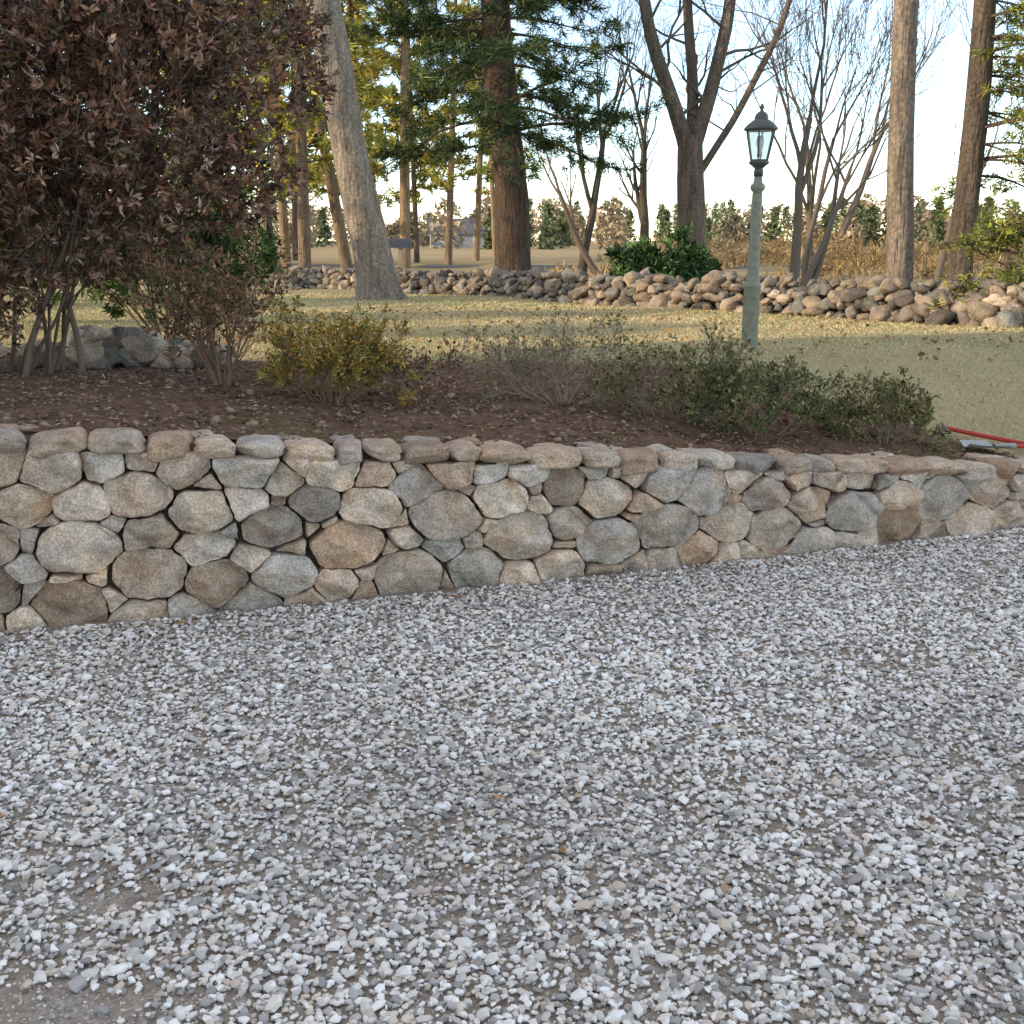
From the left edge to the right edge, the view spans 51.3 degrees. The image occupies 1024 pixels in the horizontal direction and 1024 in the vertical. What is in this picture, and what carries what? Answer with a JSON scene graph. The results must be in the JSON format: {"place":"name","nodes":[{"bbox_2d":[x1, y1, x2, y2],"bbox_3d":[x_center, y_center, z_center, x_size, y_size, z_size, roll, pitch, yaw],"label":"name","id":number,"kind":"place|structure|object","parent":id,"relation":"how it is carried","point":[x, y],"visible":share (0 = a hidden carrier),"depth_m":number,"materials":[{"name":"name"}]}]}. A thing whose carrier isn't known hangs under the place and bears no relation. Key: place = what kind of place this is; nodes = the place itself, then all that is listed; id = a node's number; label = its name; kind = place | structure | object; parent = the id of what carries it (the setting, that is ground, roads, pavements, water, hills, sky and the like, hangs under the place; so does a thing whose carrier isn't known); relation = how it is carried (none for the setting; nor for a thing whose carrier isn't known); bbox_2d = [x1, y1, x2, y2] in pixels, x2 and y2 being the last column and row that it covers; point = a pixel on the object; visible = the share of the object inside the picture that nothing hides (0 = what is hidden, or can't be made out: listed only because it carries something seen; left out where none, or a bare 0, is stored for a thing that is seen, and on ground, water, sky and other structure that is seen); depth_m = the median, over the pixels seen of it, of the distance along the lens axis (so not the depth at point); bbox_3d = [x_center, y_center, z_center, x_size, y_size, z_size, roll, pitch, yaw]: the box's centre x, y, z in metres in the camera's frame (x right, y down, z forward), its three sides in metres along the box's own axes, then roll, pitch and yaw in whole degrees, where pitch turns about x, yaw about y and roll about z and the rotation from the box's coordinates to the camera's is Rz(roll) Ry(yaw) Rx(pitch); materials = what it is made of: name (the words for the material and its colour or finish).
{"place":"outdoors","nodes":[
{"label":"outdoors","id":0,"kind":"place"},
{"bbox_2d":[0,526,1023,1023],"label":"gravel driveway","id":1,"kind":"structure","parent":0,"point":[56,994],"depth_m":3.00,"materials":[{"name":"grey gravel"}]},
{"bbox_2d":[0,304,1023,956],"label":"fallen leaves","id":2,"kind":"object","parent":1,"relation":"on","point":[562,848],"visible":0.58,"depth_m":9.18,"materials":[{"name":"brown plant"}]},
{"bbox_2d":[0,241,1023,460],"bbox_3d":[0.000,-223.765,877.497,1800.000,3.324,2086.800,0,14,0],"label":"lawn ground","id":3,"kind":"structure","parent":0,"point":[327,254],"depth_m":6.96,"materials":[{"name":"green plant"}]},
{"bbox_2d":[10,195,95,294],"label":"evergreen bush","id":4,"kind":"object","parent":3,"relation":"on","point":[38,271],"visible":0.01,"depth_m":17.13,"materials":[{"name":"green plant"}]},
{"bbox_2d":[0,87,113,305],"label":"evergreen bush","id":5,"kind":"object","parent":3,"relation":"on","point":[96,292],"visible":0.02,"depth_m":11.92,"materials":[{"name":"green plant"}]},
{"bbox_2d":[0,324,235,368],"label":"rock pile","id":6,"kind":"object","parent":3,"relation":"on","point":[115,345],"visible":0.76,"depth_m":6.84,"materials":[{"name":"grey stone"}]},
{"bbox_2d":[10,119,285,339],"bbox_3d":[-3.043,-2.513,9.434,2.163,1.954,1.918,0,14,0],"label":"evergreen bush","id":7,"kind":"object","parent":3,"relation":"on","point":[266,256],"visible":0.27,"depth_m":9.21,"materials":[{"name":"green plant"}]},
{"bbox_2d":[0,0,340,375],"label":"maroon leaved shrub","id":8,"kind":"object","parent":3,"relation":"on","point":[64,134],"visible":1,"depth_m":5.77,"materials":[{"name":"brown plant"}]},
{"bbox_2d":[114,217,306,385],"bbox_3d":[-1.634,-1.150,5.892,1.011,0.920,0.837,0,14,0],"label":"leggy shrub","id":9,"kind":"object","parent":3,"relation":"on","point":[205,313],"visible":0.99,"depth_m":5.84,"materials":[{"name":"brown plant"}]},
{"bbox_2d":[6,0,547,268],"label":"pine woodland","id":10,"kind":"object","parent":3,"relation":"on","point":[373,97],"visible":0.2,"depth_m":44.86,"materials":[{"name":"green plant"}]},
{"bbox_2d":[254,294,431,406],"bbox_3d":[-0.931,-0.833,5.774,0.947,0.695,0.768,-5,15,-20],"label":"yellow green shrub","id":11,"kind":"object","parent":3,"relation":"on","point":[347,343],"visible":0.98,"depth_m":5.66,"materials":[{"name":"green plant"}]},
{"bbox_2d":[306,0,408,300],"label":"oak tree","id":12,"kind":"object","parent":3,"relation":"on","point":[377,279],"visible":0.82,"depth_m":19.05,"materials":[{"name":"grey plant"}]},
{"bbox_2d":[388,238,411,268],"bbox_3d":[-2.950,-6.601,28.245,0.600,1.241,0.240,0,14,0],"label":"mailbox","id":13,"kind":"object","parent":3,"relation":"on","point":[399,243],"visible":0.72,"depth_m":28.02,"materials":[{"name":"grey metal"}]},
{"bbox_2d":[368,314,489,406],"bbox_3d":[-0.489,-0.840,5.891,0.736,0.501,0.456,0,14,0],"label":"twiggy shrub","id":14,"kind":"object","parent":3,"relation":"on","point":[396,375],"visible":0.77,"depth_m":5.87,"materials":[{"name":"brown plant"}]},
{"bbox_2d":[430,235,484,247],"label":"walls","id":15,"kind":"structure","parent":3,"relation":"on","point":[468,241],"depth_m":176.06,"materials":[{"name":"white paint"}]},
{"bbox_2d":[437,235,473,247],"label":"windows and doors","id":16,"kind":"structure","parent":15,"relation":"attached to","point":[458,239],"depth_m":175.79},
{"bbox_2d":[427,217,486,234],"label":"roof","id":17,"kind":"structure","parent":15,"relation":"on","point":[469,228],"depth_m":176.54,"materials":[{"name":"grey"}]},
{"bbox_2d":[345,0,675,271],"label":"pine tree","id":18,"kind":"object","parent":3,"relation":"on","point":[505,119],"visible":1,"depth_m":24.91,"materials":[{"name":"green plant"}]},
{"bbox_2d":[0,357,1020,460],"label":"bark mulch","id":19,"kind":"object","parent":3,"relation":"on","point":[215,419],"visible":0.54,"depth_m":5.84,"materials":[{"name":"soil"}]},
{"bbox_2d":[49,265,1023,327],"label":"old boulder wall","id":20,"kind":"structure","parent":3,"relation":"on","point":[879,298],"depth_m":14.79,"materials":[{"name":"grey stone"}]},
{"bbox_2d":[518,64,600,274],"bbox_3d":[1.350,-11.195,34.456,2.904,7.274,1.756,-6,16,-23],"label":"bare sapling tree","id":21,"kind":"object","parent":3,"relation":"on","point":[580,245],"visible":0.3,"depth_m":34.58,"materials":[{"name":"brown plant"}]},
{"bbox_2d":[461,305,693,413],"bbox_3d":[0.348,-0.894,6.266,1.294,0.666,0.900,-6,16,-23],"label":"twiggy shrub","id":22,"kind":"object","parent":3,"relation":"on","point":[516,370],"visible":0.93,"depth_m":6.26,"materials":[{"name":"brown plant"}]},
{"bbox_2d":[563,0,670,271],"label":"bare sapling tree","id":23,"kind":"object","parent":3,"relation":"on","point":[592,200],"visible":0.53,"depth_m":34.60,"materials":[{"name":"brown plant"}]},
{"bbox_2d":[594,5,673,239],"bbox_3d":[4.693,-13.190,38.179,4.497,9.227,2.737,-13,19,-41],"label":"bare sapling tree","id":24,"kind":"object","parent":3,"relation":"on","point":[641,202],"visible":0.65,"depth_m":38.06,"materials":[{"name":"brown plant"}]},
{"bbox_2d":[603,221,722,282],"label":"rhododendron bush","id":25,"kind":"object","parent":3,"relation":"on","point":[688,260],"visible":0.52,"depth_m":18.32,"materials":[{"name":"green plant"}]},
{"bbox_2d":[581,309,792,420],"bbox_3d":[0.998,-0.837,6.188,1.230,0.672,0.751,0,14,0],"label":"azalea shrub","id":26,"kind":"object","parent":3,"relation":"on","point":[672,355],"visible":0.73,"depth_m":6.12,"materials":[{"name":"green plant"}]},
{"bbox_2d":[575,0,864,252],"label":"maple tree","id":27,"kind":"object","parent":3,"relation":"on","point":[690,134],"visible":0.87,"depth_m":27.11,"materials":[{"name":"brown plant"}]},
{"bbox_2d":[652,326,834,436],"bbox_3d":[1.309,-0.721,6.016,1.031,0.606,0.756,0,14,0],"label":"azalea shrub","id":28,"kind":"object","parent":3,"relation":"on","point":[802,408],"visible":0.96,"depth_m":6.01,"materials":[{"name":"green plant"}]},
{"bbox_2d":[741,103,777,349],"bbox_3d":[1.840,-2.085,8.075,0.247,1.900,0.247,0,14,0],"label":"lamp post","id":29,"kind":"object","parent":3,"relation":"on","point":[761,122],"visible":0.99,"depth_m":8.04,"materials":[{"name":"metal"}]},
{"bbox_2d":[544,218,1023,281],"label":"dry brush","id":30,"kind":"object","parent":3,"relation":"on","point":[854,259],"visible":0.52,"depth_m":41.43,"materials":[{"name":"brown plant"}]},
{"bbox_2d":[709,0,885,278],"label":"bare sapling tree","id":31,"kind":"object","parent":3,"relation":"on","point":[809,204],"visible":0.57,"depth_m":31.57,"materials":[{"name":"brown plant"}]},
{"bbox_2d":[743,0,891,279],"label":"bare sapling tree","id":32,"kind":"object","parent":3,"relation":"on","point":[800,184],"visible":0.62,"depth_m":28.66,"materials":[{"name":"brown plant"}]},
{"bbox_2d":[753,0,957,286],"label":"bare sapling tree","id":33,"kind":"object","parent":3,"relation":"on","point":[816,265],"visible":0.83,"depth_m":23.07,"materials":[{"name":"brown plant"}]},
{"bbox_2d":[790,365,952,452],"bbox_3d":[2.135,-0.615,6.328,0.763,0.511,0.815,-13,19,-41],"label":"azalea shrub","id":34,"kind":"object","parent":3,"relation":"on","point":[900,410],"visible":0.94,"depth_m":6.25,"materials":[{"name":"green plant"}]},
{"bbox_2d":[822,0,964,272],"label":"bare sapling tree","id":35,"kind":"object","parent":3,"relation":"on","point":[850,213],"visible":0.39,"depth_m":38.04,"materials":[{"name":"brown plant"}]},
{"bbox_2d":[885,0,918,281],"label":"ash tree","id":36,"kind":"object","parent":3,"relation":"on","point":[900,214],"visible":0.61,"depth_m":12.80,"materials":[{"name":"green plant"}]},
{"bbox_2d":[928,0,1023,292],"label":"pine tree","id":37,"kind":"object","parent":3,"relation":"on","point":[965,192],"visible":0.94,"depth_m":15.04,"materials":[{"name":"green plant"}]},
{"bbox_2d":[934,0,1017,281],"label":"bare sapling tree","id":38,"kind":"object","parent":3,"relation":"on","point":[940,264],"visible":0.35,"depth_m":25.95,"materials":[{"name":"brown plant"}]},
{"bbox_2d":[929,188,1023,311],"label":"yew bush","id":39,"kind":"object","parent":3,"relation":"on","point":[1009,234],"visible":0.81,"depth_m":12.17,"materials":[{"name":"green plant"}]},
{"bbox_2d":[936,422,1023,443],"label":"garden rake","id":40,"kind":"object","parent":3,"relation":"on","point":[980,435],"visible":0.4,"depth_m":6.64,"materials":[{"name":"red metal"}]},
{"bbox_2d":[960,440,1023,448],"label":"garden shovel","id":41,"kind":"object","parent":3,"relation":"on","point":[977,443],"visible":1,"depth_m":6.46,"materials":[{"name":"silver metal"}]},
{"bbox_2d":[0,292,1023,450],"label":"lawn grass","id":42,"kind":"structure","parent":0,"point":[445,300],"depth_m":11.15,"materials":[{"name":"green plant"}]},
{"bbox_2d":[18,0,1023,240],"label":"sky","id":43,"kind":"structure","parent":0,"point":[729,175],"materials":[{"name":"white"}]},
{"bbox_2d":[259,264,1019,268],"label":"road","id":44,"kind":"structure","parent":0,"point":[448,266],"depth_m":48.97,"materials":[{"name":"grey asphalt"}]},
{"label":"front yard ground","id":45,"kind":"structure","parent":0,"visible":0},
{"bbox_2d":[0,423,1023,631],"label":"fieldstone retaining wall","id":46,"kind":"structure","parent":45,"relation":"on","point":[119,524],"depth_m":4.86,"materials":[{"name":"stone"}]},
{"bbox_2d":[39,159,1023,249],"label":"distant tree line","id":47,"kind":"object","parent":45,"relation":"on","point":[553,227],"visible":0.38,"depth_m":172.73,"materials":[{"name":"green plant"}]}
]}

